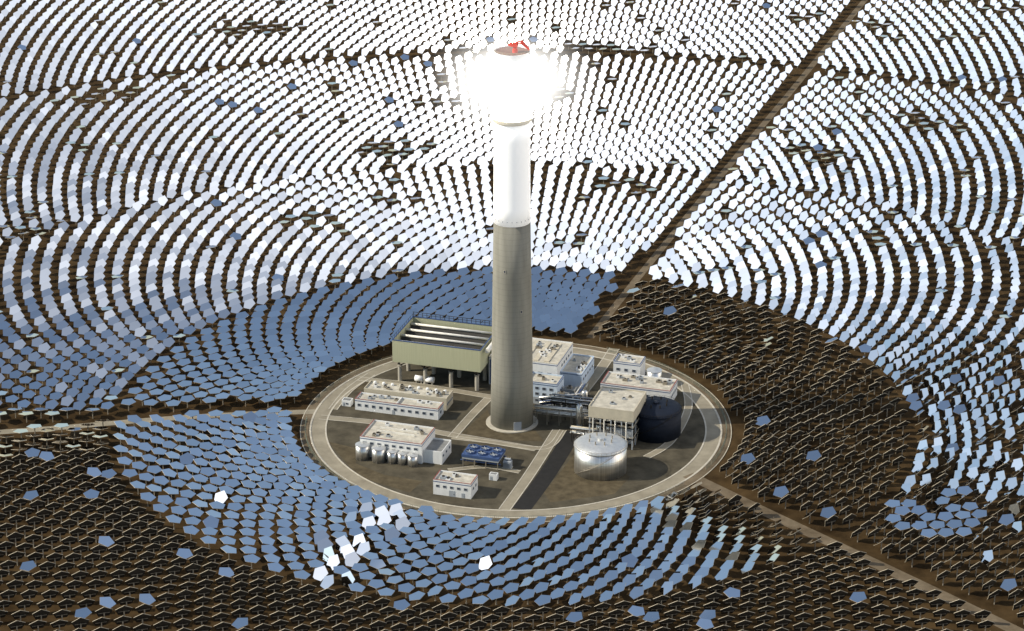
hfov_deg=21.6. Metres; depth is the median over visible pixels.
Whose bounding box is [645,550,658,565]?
heliostat
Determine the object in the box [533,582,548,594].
heliostat
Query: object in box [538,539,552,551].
heliostat
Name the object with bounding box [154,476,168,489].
heliostat
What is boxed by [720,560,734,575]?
heliostat
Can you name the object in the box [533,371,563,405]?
control block
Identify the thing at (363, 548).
heliostat
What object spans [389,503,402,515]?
heliostat
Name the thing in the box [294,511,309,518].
heliostat
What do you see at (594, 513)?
heliostat
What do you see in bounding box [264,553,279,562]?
heliostat
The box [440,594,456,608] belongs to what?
heliostat
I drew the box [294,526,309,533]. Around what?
heliostat
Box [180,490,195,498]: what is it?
heliostat
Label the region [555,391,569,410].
equipment box
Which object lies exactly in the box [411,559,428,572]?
heliostat
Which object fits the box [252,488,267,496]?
heliostat
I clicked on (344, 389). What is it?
kerb
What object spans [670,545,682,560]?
heliostat
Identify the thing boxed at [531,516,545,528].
heliostat
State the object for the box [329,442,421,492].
plot
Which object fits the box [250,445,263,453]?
heliostat
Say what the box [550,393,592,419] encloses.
pipe rack
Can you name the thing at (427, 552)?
heliostat
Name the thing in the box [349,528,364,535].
heliostat
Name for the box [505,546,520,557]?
heliostat
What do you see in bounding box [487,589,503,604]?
heliostat
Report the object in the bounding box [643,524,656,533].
heliostat
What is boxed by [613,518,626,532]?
heliostat
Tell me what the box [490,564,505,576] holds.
heliostat
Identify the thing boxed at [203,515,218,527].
heliostat
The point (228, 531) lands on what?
heliostat
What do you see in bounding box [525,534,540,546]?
heliostat
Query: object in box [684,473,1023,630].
access road
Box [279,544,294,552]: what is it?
heliostat
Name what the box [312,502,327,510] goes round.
heliostat
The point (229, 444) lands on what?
heliostat
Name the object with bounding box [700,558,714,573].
heliostat
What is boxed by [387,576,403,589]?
heliostat
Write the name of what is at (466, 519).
heliostat
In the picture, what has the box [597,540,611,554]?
heliostat
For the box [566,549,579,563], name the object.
heliostat
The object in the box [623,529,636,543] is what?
heliostat
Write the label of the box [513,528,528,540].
heliostat
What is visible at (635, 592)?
heliostat
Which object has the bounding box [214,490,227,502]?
heliostat
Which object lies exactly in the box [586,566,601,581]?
heliostat
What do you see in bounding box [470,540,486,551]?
heliostat
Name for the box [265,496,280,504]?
heliostat
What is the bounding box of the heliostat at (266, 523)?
[259,519,274,527]
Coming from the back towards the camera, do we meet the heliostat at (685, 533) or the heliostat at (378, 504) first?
the heliostat at (378, 504)
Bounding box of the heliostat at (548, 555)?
[541,551,555,562]
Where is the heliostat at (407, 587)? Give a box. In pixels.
[398,583,414,597]
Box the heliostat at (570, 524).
[563,520,575,534]
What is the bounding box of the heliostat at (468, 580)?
[460,576,476,588]
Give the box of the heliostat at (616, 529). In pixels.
[608,525,622,540]
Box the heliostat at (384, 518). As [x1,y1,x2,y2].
[377,513,391,529]
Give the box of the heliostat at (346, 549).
[340,544,354,558]
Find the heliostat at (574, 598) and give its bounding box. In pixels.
[567,593,581,607]
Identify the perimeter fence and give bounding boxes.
[305,340,726,519]
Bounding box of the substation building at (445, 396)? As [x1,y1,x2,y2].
[364,380,452,410]
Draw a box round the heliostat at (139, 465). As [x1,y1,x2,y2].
[132,461,146,474]
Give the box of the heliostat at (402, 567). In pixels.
[395,563,411,577]
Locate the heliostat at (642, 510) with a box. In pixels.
[634,507,646,515]
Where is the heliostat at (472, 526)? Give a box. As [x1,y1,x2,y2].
[465,522,480,533]
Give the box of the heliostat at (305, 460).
[298,456,313,468]
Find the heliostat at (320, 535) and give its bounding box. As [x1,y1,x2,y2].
[314,529,329,543]
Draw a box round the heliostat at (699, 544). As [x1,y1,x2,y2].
[692,540,705,554]
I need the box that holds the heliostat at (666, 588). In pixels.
[659,581,672,595]
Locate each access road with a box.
[0,409,319,433]
[587,0,867,337]
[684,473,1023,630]
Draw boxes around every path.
[319,415,534,450]
[330,374,372,409]
[359,377,490,397]
[448,466,519,472]
[450,398,490,437]
[451,429,565,448]
[500,429,559,509]
[513,430,579,509]
[577,348,617,392]
[644,384,691,457]
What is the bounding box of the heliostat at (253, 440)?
[246,437,259,444]
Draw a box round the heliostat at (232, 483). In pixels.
[225,479,239,488]
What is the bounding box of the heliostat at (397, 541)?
[390,538,405,545]
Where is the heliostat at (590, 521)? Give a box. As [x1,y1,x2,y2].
[582,517,594,532]
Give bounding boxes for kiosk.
[342,397,352,406]
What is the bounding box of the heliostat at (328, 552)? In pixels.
[323,546,334,561]
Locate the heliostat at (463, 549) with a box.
[456,545,472,557]
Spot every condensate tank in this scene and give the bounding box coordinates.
[414,375,422,382]
[425,376,434,384]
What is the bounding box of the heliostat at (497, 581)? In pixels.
[489,577,505,589]
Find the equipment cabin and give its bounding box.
[489,472,497,480]
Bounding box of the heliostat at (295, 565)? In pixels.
[288,561,304,570]
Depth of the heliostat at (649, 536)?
1268.91 m
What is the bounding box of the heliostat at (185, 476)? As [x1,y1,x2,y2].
[178,472,192,485]
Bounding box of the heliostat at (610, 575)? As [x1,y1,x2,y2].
[603,570,617,585]
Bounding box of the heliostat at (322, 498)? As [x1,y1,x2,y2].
[314,495,328,502]
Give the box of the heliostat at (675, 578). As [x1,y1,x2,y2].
[668,573,682,588]
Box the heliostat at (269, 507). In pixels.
[262,503,277,512]
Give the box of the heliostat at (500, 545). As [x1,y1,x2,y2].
[493,540,507,552]
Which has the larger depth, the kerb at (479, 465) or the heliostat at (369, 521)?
the kerb at (479, 465)
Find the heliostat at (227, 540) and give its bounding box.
[219,536,235,545]
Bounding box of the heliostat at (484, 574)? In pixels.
[476,570,491,582]
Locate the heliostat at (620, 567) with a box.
[613,562,626,577]
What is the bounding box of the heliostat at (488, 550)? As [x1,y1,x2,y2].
[480,546,495,555]
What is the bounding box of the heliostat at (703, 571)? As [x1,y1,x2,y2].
[695,567,709,582]
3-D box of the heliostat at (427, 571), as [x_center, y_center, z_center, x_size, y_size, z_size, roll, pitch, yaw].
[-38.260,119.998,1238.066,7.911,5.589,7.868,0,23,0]
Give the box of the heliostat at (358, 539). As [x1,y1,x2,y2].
[352,533,365,548]
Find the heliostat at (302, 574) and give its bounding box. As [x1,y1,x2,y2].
[294,570,310,584]
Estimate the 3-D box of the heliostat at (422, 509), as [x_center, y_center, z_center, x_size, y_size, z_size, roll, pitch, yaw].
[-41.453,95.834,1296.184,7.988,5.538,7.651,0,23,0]
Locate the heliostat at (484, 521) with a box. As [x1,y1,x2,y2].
[476,517,491,528]
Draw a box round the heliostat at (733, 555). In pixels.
[725,552,739,566]
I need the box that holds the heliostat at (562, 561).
[554,556,569,571]
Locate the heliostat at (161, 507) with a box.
[153,503,168,517]
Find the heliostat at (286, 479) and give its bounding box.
[278,475,292,483]
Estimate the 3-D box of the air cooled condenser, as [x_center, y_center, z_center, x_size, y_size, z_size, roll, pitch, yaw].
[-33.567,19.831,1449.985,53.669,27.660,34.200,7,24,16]
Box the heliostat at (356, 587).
[348,583,364,597]
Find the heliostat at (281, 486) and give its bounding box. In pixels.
[273,482,288,490]
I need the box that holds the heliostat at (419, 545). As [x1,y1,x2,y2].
[411,541,427,554]
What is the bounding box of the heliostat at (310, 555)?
[302,551,318,560]
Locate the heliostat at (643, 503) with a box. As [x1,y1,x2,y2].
[634,500,647,510]
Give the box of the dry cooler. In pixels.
[461,444,506,469]
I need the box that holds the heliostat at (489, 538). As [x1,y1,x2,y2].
[482,534,497,545]
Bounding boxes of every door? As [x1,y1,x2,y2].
[449,490,454,496]
[514,422,520,430]
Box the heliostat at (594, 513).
[585,510,598,525]
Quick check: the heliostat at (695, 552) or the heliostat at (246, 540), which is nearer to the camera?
the heliostat at (695, 552)
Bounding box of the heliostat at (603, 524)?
[596,521,607,536]
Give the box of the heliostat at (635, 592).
[628,587,643,599]
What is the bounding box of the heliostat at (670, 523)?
[663,520,676,528]
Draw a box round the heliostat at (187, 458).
[179,452,194,467]
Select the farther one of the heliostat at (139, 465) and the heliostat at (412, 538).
the heliostat at (139, 465)
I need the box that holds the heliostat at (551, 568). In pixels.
[543,563,558,577]
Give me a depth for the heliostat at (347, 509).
1294.90 m
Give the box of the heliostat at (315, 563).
[307,559,323,567]
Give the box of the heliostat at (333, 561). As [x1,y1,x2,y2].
[326,554,339,571]
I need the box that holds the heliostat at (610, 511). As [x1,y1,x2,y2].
[603,508,616,522]
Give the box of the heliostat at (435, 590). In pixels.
[427,585,442,600]
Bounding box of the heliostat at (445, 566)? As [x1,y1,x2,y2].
[437,562,453,574]
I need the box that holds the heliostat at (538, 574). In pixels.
[531,570,546,582]
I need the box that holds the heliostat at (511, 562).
[503,558,519,569]
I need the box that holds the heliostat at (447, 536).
[440,532,455,542]
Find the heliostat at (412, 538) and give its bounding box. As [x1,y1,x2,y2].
[404,533,419,547]
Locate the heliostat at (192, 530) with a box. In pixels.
[183,525,199,539]
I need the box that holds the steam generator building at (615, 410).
[588,386,646,449]
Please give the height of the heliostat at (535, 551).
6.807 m
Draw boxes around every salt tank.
[574,431,627,480]
[636,395,681,442]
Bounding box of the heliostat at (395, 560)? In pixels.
[387,556,403,570]
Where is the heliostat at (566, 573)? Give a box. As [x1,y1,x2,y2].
[559,568,574,583]
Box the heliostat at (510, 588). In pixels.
[503,583,518,595]
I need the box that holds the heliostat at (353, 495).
[345,492,359,499]
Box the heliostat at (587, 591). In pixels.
[581,586,595,601]
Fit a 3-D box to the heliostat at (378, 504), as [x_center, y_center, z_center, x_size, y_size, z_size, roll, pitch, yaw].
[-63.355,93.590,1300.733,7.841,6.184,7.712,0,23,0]
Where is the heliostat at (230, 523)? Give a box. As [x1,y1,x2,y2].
[223,519,238,527]
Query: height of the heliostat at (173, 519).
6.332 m
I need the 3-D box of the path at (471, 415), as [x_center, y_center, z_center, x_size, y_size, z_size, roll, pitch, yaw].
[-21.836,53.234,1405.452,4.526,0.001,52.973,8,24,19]
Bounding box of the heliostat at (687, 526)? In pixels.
[679,522,692,531]
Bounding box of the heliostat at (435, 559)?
[427,555,443,569]
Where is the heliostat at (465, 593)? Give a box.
[458,588,473,603]
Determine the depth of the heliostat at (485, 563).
1244.61 m
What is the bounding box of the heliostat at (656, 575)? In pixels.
[648,570,662,585]
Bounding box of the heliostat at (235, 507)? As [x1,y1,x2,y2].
[227,503,243,511]
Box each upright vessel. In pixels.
[576,402,582,426]
[581,388,587,409]
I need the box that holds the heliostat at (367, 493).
[359,490,374,497]
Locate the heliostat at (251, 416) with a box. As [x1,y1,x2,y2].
[243,411,257,422]
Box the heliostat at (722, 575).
[715,569,728,584]
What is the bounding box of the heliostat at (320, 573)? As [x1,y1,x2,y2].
[313,565,327,582]
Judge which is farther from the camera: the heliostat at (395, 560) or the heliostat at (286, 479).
the heliostat at (286, 479)
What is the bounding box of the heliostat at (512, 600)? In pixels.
[504,595,519,610]
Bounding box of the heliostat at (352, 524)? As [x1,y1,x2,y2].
[345,520,361,528]
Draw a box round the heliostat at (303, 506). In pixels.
[295,503,311,510]
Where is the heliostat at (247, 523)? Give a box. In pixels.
[239,519,255,526]
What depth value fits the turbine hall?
1442.68 m
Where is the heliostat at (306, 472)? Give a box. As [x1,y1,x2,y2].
[300,469,313,477]
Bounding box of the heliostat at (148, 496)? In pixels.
[140,492,155,506]
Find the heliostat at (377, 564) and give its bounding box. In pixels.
[369,559,385,573]
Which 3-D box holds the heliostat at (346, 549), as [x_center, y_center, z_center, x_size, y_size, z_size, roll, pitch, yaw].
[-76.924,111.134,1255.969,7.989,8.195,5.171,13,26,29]
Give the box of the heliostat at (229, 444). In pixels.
[222,439,236,448]
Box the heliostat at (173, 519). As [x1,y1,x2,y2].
[166,515,181,528]
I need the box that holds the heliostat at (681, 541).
[673,537,687,545]
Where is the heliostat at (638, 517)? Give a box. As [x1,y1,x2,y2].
[631,514,644,522]
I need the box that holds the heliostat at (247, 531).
[240,527,255,536]
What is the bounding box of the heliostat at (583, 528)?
[575,524,588,538]
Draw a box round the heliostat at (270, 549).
[261,545,276,553]
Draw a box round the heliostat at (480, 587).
[473,583,489,595]
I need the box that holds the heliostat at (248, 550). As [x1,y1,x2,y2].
[240,546,256,554]
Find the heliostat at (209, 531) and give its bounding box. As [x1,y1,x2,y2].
[201,527,217,535]
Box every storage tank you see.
[355,441,369,460]
[371,445,385,463]
[387,449,397,463]
[397,451,407,464]
[407,452,417,467]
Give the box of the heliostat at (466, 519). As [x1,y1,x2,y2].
[458,516,473,524]
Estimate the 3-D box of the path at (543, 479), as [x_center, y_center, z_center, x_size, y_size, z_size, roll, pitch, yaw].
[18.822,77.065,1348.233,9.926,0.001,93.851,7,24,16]
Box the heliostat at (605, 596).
[598,591,613,602]
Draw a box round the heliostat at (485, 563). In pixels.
[479,556,491,570]
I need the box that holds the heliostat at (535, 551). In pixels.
[528,546,542,559]
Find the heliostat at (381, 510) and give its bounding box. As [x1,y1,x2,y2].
[375,505,388,519]
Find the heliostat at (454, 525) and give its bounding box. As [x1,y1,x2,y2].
[446,521,462,533]
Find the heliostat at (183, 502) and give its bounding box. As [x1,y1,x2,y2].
[175,498,190,506]
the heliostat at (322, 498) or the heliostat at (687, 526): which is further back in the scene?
the heliostat at (322, 498)
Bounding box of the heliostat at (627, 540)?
[619,536,632,551]
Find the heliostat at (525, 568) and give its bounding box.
[517,564,533,577]
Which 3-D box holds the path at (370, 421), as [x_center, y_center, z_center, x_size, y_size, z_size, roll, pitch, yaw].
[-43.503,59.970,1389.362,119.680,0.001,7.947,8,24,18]
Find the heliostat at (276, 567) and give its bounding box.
[268,562,283,574]
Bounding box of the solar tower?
[486,43,537,432]
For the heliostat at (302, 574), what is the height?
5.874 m
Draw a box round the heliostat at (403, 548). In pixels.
[395,544,411,558]
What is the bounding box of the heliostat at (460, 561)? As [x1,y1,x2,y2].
[453,557,468,568]
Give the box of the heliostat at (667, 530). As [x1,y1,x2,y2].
[659,527,672,536]
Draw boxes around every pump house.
[433,470,477,498]
[613,353,645,374]
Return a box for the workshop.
[355,392,443,419]
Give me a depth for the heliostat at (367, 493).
1310.90 m
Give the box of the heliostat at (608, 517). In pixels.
[600,514,612,529]
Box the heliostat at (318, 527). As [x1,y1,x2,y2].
[311,524,327,531]
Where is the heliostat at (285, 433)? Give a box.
[280,430,294,436]
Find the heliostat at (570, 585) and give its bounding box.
[563,581,579,595]
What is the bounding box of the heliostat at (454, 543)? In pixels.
[448,538,463,551]
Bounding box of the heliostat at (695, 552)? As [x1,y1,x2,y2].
[688,548,701,562]
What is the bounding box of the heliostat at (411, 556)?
[404,553,419,566]
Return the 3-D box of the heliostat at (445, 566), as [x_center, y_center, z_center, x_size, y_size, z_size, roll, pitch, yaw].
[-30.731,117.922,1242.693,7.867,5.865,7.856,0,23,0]
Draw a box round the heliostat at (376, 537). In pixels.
[368,533,383,541]
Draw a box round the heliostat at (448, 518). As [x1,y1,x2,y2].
[440,514,455,522]
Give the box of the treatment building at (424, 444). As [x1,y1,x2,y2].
[360,419,450,464]
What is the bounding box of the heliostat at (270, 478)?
[263,474,277,482]
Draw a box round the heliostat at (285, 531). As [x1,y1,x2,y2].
[277,527,293,535]
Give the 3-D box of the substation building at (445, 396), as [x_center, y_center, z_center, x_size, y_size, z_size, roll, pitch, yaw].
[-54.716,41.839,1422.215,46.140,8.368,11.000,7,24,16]
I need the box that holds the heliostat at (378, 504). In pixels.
[373,501,388,507]
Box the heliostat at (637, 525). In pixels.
[628,521,641,536]
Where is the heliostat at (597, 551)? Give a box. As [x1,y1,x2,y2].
[589,547,603,561]
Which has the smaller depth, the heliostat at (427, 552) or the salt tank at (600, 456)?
the heliostat at (427, 552)
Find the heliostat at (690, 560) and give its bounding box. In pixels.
[681,556,695,571]
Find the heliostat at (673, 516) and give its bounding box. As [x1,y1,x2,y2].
[665,512,678,522]
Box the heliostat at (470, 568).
[463,564,478,575]
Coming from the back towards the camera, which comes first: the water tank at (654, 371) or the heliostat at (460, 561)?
the water tank at (654, 371)
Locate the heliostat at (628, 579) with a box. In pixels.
[621,574,635,589]
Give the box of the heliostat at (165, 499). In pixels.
[158,495,172,505]
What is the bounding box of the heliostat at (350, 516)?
[344,511,356,521]
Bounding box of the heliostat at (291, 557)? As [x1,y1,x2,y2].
[283,552,298,562]
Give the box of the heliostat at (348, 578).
[342,571,354,588]
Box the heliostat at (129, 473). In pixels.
[122,469,137,482]
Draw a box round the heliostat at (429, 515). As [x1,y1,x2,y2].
[423,512,438,519]
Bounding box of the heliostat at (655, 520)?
[647,517,660,525]
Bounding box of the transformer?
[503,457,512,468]
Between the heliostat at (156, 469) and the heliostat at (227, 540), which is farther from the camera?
the heliostat at (156, 469)
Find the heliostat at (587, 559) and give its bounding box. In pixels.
[580,554,594,569]
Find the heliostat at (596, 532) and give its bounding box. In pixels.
[589,528,602,543]
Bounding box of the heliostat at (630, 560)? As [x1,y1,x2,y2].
[622,554,637,570]
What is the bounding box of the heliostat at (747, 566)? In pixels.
[740,561,754,575]
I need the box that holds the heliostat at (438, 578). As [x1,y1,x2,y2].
[431,574,447,585]
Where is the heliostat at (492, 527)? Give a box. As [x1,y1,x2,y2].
[484,523,499,533]
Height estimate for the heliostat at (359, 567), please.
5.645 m
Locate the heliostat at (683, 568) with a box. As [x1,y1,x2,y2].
[675,564,688,580]
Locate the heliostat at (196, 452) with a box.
[190,448,202,457]
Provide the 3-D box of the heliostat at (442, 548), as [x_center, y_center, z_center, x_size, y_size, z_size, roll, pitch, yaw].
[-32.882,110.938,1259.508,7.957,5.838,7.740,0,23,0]
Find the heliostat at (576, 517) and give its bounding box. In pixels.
[569,513,581,527]
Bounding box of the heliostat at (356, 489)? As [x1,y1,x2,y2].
[348,485,362,492]
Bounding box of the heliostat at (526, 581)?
[519,577,534,588]
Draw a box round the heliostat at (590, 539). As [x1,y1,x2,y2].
[581,536,596,550]
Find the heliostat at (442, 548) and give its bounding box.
[433,543,449,556]
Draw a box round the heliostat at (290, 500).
[282,496,296,504]
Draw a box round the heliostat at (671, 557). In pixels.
[664,553,676,568]
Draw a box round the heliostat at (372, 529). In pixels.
[365,526,380,533]
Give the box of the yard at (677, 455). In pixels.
[327,357,704,509]
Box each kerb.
[300,343,731,522]
[309,347,721,517]
[323,419,533,450]
[324,415,530,445]
[325,353,706,510]
[328,373,367,408]
[364,377,488,394]
[447,398,483,436]
[447,465,520,470]
[455,430,566,449]
[456,400,490,437]
[456,429,559,446]
[499,429,552,508]
[510,430,563,509]
[589,349,618,390]
[644,384,684,455]
[650,384,692,457]
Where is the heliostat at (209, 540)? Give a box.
[200,536,216,548]
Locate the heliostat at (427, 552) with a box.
[419,548,435,562]
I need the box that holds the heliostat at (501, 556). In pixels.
[492,552,507,564]
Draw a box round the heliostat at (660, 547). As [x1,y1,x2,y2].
[652,542,664,557]
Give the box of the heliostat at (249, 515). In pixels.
[241,511,256,519]
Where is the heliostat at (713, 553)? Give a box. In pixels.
[705,550,718,564]
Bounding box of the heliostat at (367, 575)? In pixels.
[359,571,375,585]
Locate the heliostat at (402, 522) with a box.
[396,516,410,533]
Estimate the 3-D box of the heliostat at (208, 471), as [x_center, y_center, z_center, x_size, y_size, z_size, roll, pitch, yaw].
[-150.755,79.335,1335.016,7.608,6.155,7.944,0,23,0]
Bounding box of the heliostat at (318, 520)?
[311,517,326,524]
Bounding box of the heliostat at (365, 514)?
[360,511,375,517]
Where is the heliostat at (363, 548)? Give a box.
[356,541,369,558]
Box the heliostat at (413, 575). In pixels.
[405,571,421,585]
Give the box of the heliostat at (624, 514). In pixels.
[616,511,629,519]
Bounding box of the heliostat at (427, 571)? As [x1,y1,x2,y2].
[420,567,436,580]
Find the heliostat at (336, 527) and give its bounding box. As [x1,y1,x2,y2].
[328,523,344,530]
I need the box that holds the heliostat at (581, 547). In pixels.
[574,542,589,557]
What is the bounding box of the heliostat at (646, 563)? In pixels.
[638,559,652,573]
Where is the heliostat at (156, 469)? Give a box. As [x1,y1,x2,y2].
[147,465,161,476]
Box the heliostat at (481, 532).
[473,528,488,539]
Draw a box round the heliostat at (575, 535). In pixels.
[568,531,581,545]
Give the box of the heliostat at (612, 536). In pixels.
[603,533,617,547]
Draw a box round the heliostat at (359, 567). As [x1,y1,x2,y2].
[351,563,367,577]
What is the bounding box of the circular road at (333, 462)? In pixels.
[311,348,719,516]
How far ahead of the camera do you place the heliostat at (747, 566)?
1241.10 m
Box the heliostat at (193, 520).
[185,516,200,524]
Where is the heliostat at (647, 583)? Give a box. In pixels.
[639,578,654,593]
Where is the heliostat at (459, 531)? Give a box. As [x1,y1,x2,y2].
[453,527,467,538]
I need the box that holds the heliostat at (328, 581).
[320,575,333,588]
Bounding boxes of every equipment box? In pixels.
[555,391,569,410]
[562,385,576,397]
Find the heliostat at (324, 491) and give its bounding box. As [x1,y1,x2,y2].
[316,488,331,495]
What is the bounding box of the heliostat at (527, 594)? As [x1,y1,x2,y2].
[519,589,534,604]
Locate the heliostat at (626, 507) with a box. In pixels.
[619,504,632,512]
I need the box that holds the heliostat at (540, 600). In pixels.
[534,595,550,606]
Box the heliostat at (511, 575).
[504,570,519,582]
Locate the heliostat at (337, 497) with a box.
[329,494,344,501]
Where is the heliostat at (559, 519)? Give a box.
[550,515,565,528]
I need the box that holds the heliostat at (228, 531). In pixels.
[220,527,236,536]
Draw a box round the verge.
[301,344,730,521]
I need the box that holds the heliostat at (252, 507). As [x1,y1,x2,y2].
[245,503,259,511]
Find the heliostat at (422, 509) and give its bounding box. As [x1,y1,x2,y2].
[418,506,433,512]
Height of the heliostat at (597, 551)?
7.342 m
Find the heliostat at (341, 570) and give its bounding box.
[333,565,349,579]
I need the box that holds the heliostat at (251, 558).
[244,554,260,568]
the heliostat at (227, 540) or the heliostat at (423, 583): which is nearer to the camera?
the heliostat at (423, 583)
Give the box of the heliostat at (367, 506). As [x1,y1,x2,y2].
[359,502,372,512]
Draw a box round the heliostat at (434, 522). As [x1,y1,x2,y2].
[427,518,442,526]
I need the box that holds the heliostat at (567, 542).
[559,538,574,552]
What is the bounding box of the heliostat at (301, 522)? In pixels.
[293,518,308,526]
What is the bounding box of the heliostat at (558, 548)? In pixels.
[551,544,564,558]
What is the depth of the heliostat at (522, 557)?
1250.12 m
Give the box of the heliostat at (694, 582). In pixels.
[688,575,701,589]
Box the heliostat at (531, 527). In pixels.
[523,523,538,534]
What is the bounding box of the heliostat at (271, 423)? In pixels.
[266,420,278,427]
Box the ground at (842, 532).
[0,0,1023,630]
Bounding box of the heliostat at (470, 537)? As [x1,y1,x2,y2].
[462,533,477,545]
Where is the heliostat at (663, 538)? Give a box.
[656,534,668,543]
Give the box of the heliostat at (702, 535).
[695,532,708,541]
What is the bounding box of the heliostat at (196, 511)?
[188,507,203,516]
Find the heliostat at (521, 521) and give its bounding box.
[514,517,528,527]
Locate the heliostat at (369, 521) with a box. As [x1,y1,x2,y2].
[361,516,375,528]
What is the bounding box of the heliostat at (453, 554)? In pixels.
[444,550,459,562]
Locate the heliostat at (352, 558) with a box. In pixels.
[345,551,359,566]
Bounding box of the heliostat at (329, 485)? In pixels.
[320,481,335,489]
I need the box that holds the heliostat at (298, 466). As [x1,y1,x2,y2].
[291,462,305,475]
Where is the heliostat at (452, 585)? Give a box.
[444,581,460,594]
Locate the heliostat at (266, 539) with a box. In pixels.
[259,535,274,544]
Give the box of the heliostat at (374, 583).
[368,579,384,593]
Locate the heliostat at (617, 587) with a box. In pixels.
[610,582,625,597]
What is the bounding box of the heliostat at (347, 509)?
[342,506,358,513]
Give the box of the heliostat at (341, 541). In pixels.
[336,535,349,550]
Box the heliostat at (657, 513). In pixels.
[649,510,662,518]
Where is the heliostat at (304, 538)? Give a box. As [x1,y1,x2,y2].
[296,534,312,542]
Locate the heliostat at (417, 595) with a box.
[409,591,424,604]
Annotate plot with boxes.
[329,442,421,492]
[353,378,373,390]
[461,410,542,440]
[544,455,629,501]
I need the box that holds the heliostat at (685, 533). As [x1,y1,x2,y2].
[677,530,690,538]
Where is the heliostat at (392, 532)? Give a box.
[384,526,400,541]
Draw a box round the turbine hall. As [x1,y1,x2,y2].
[489,338,593,389]
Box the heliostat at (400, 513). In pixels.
[393,509,406,523]
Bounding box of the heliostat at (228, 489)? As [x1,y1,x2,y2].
[219,485,233,499]
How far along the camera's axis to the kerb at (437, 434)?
1384.07 m
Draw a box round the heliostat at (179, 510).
[171,506,186,516]
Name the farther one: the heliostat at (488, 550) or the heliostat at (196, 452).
the heliostat at (196, 452)
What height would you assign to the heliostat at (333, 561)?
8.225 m
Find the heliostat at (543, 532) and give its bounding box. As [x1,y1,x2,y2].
[535,528,549,541]
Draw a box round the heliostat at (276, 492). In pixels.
[268,489,283,496]
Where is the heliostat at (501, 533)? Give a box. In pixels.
[493,529,508,539]
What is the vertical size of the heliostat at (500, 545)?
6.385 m
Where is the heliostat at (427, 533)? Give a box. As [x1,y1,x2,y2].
[419,529,435,538]
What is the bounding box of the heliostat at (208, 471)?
[200,467,215,480]
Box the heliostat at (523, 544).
[515,540,530,551]
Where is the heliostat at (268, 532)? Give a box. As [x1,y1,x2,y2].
[258,527,274,536]
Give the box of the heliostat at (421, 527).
[414,523,430,536]
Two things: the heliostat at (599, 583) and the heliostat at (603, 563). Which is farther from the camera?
the heliostat at (603, 563)
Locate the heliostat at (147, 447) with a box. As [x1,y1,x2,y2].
[138,442,152,454]
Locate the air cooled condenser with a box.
[392,312,491,390]
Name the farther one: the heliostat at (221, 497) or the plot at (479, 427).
the plot at (479, 427)
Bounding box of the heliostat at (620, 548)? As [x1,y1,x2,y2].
[612,544,626,558]
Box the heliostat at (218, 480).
[210,476,224,490]
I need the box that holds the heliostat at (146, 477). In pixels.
[139,473,153,485]
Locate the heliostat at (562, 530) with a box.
[554,526,569,540]
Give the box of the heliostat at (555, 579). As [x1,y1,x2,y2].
[547,575,561,589]
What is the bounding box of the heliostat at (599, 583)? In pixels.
[592,578,607,593]
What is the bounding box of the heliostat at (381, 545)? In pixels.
[374,541,389,554]
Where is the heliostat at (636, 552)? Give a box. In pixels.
[629,547,642,557]
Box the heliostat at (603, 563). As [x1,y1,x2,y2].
[596,558,610,573]
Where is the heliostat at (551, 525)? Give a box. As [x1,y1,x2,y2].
[543,522,557,535]
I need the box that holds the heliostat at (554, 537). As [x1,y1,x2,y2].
[547,533,561,545]
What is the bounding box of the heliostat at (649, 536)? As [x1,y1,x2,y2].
[640,532,653,547]
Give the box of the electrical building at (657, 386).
[600,371,677,399]
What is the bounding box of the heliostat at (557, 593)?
[550,588,565,603]
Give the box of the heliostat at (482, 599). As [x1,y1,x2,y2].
[472,595,488,606]
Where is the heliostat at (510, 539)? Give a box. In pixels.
[503,535,519,546]
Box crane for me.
[508,40,529,53]
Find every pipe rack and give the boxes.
[533,404,591,426]
[539,393,588,414]
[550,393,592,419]
[570,425,612,441]
[572,381,588,398]
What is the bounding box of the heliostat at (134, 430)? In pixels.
[125,426,139,437]
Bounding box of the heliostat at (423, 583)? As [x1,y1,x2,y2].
[416,579,431,592]
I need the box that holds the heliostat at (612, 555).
[604,551,618,565]
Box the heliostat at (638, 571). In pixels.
[631,566,644,581]
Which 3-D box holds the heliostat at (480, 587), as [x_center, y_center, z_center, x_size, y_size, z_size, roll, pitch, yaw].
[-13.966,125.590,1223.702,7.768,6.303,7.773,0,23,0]
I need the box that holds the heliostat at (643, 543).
[635,539,647,554]
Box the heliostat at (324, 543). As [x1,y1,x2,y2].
[317,537,332,552]
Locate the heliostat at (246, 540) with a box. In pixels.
[240,536,255,545]
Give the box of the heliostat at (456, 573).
[449,568,465,581]
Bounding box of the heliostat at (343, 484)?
[335,480,349,488]
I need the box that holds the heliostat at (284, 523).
[277,519,292,526]
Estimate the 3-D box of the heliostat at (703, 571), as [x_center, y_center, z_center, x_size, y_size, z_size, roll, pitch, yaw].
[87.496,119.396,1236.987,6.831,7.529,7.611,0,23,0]
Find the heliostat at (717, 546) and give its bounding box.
[709,542,723,550]
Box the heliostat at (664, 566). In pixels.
[657,561,670,576]
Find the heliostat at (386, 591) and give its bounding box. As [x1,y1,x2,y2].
[377,587,394,598]
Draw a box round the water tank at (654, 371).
[647,367,661,377]
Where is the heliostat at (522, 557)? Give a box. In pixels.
[516,552,530,564]
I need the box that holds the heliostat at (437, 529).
[432,525,448,533]
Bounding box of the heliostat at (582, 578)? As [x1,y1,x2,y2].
[575,573,589,588]
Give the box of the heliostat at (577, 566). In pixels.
[569,561,584,576]
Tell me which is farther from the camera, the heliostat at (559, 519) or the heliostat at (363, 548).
the heliostat at (559, 519)
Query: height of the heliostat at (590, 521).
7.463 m
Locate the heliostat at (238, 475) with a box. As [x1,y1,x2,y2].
[231,471,246,480]
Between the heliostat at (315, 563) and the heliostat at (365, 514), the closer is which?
the heliostat at (315, 563)

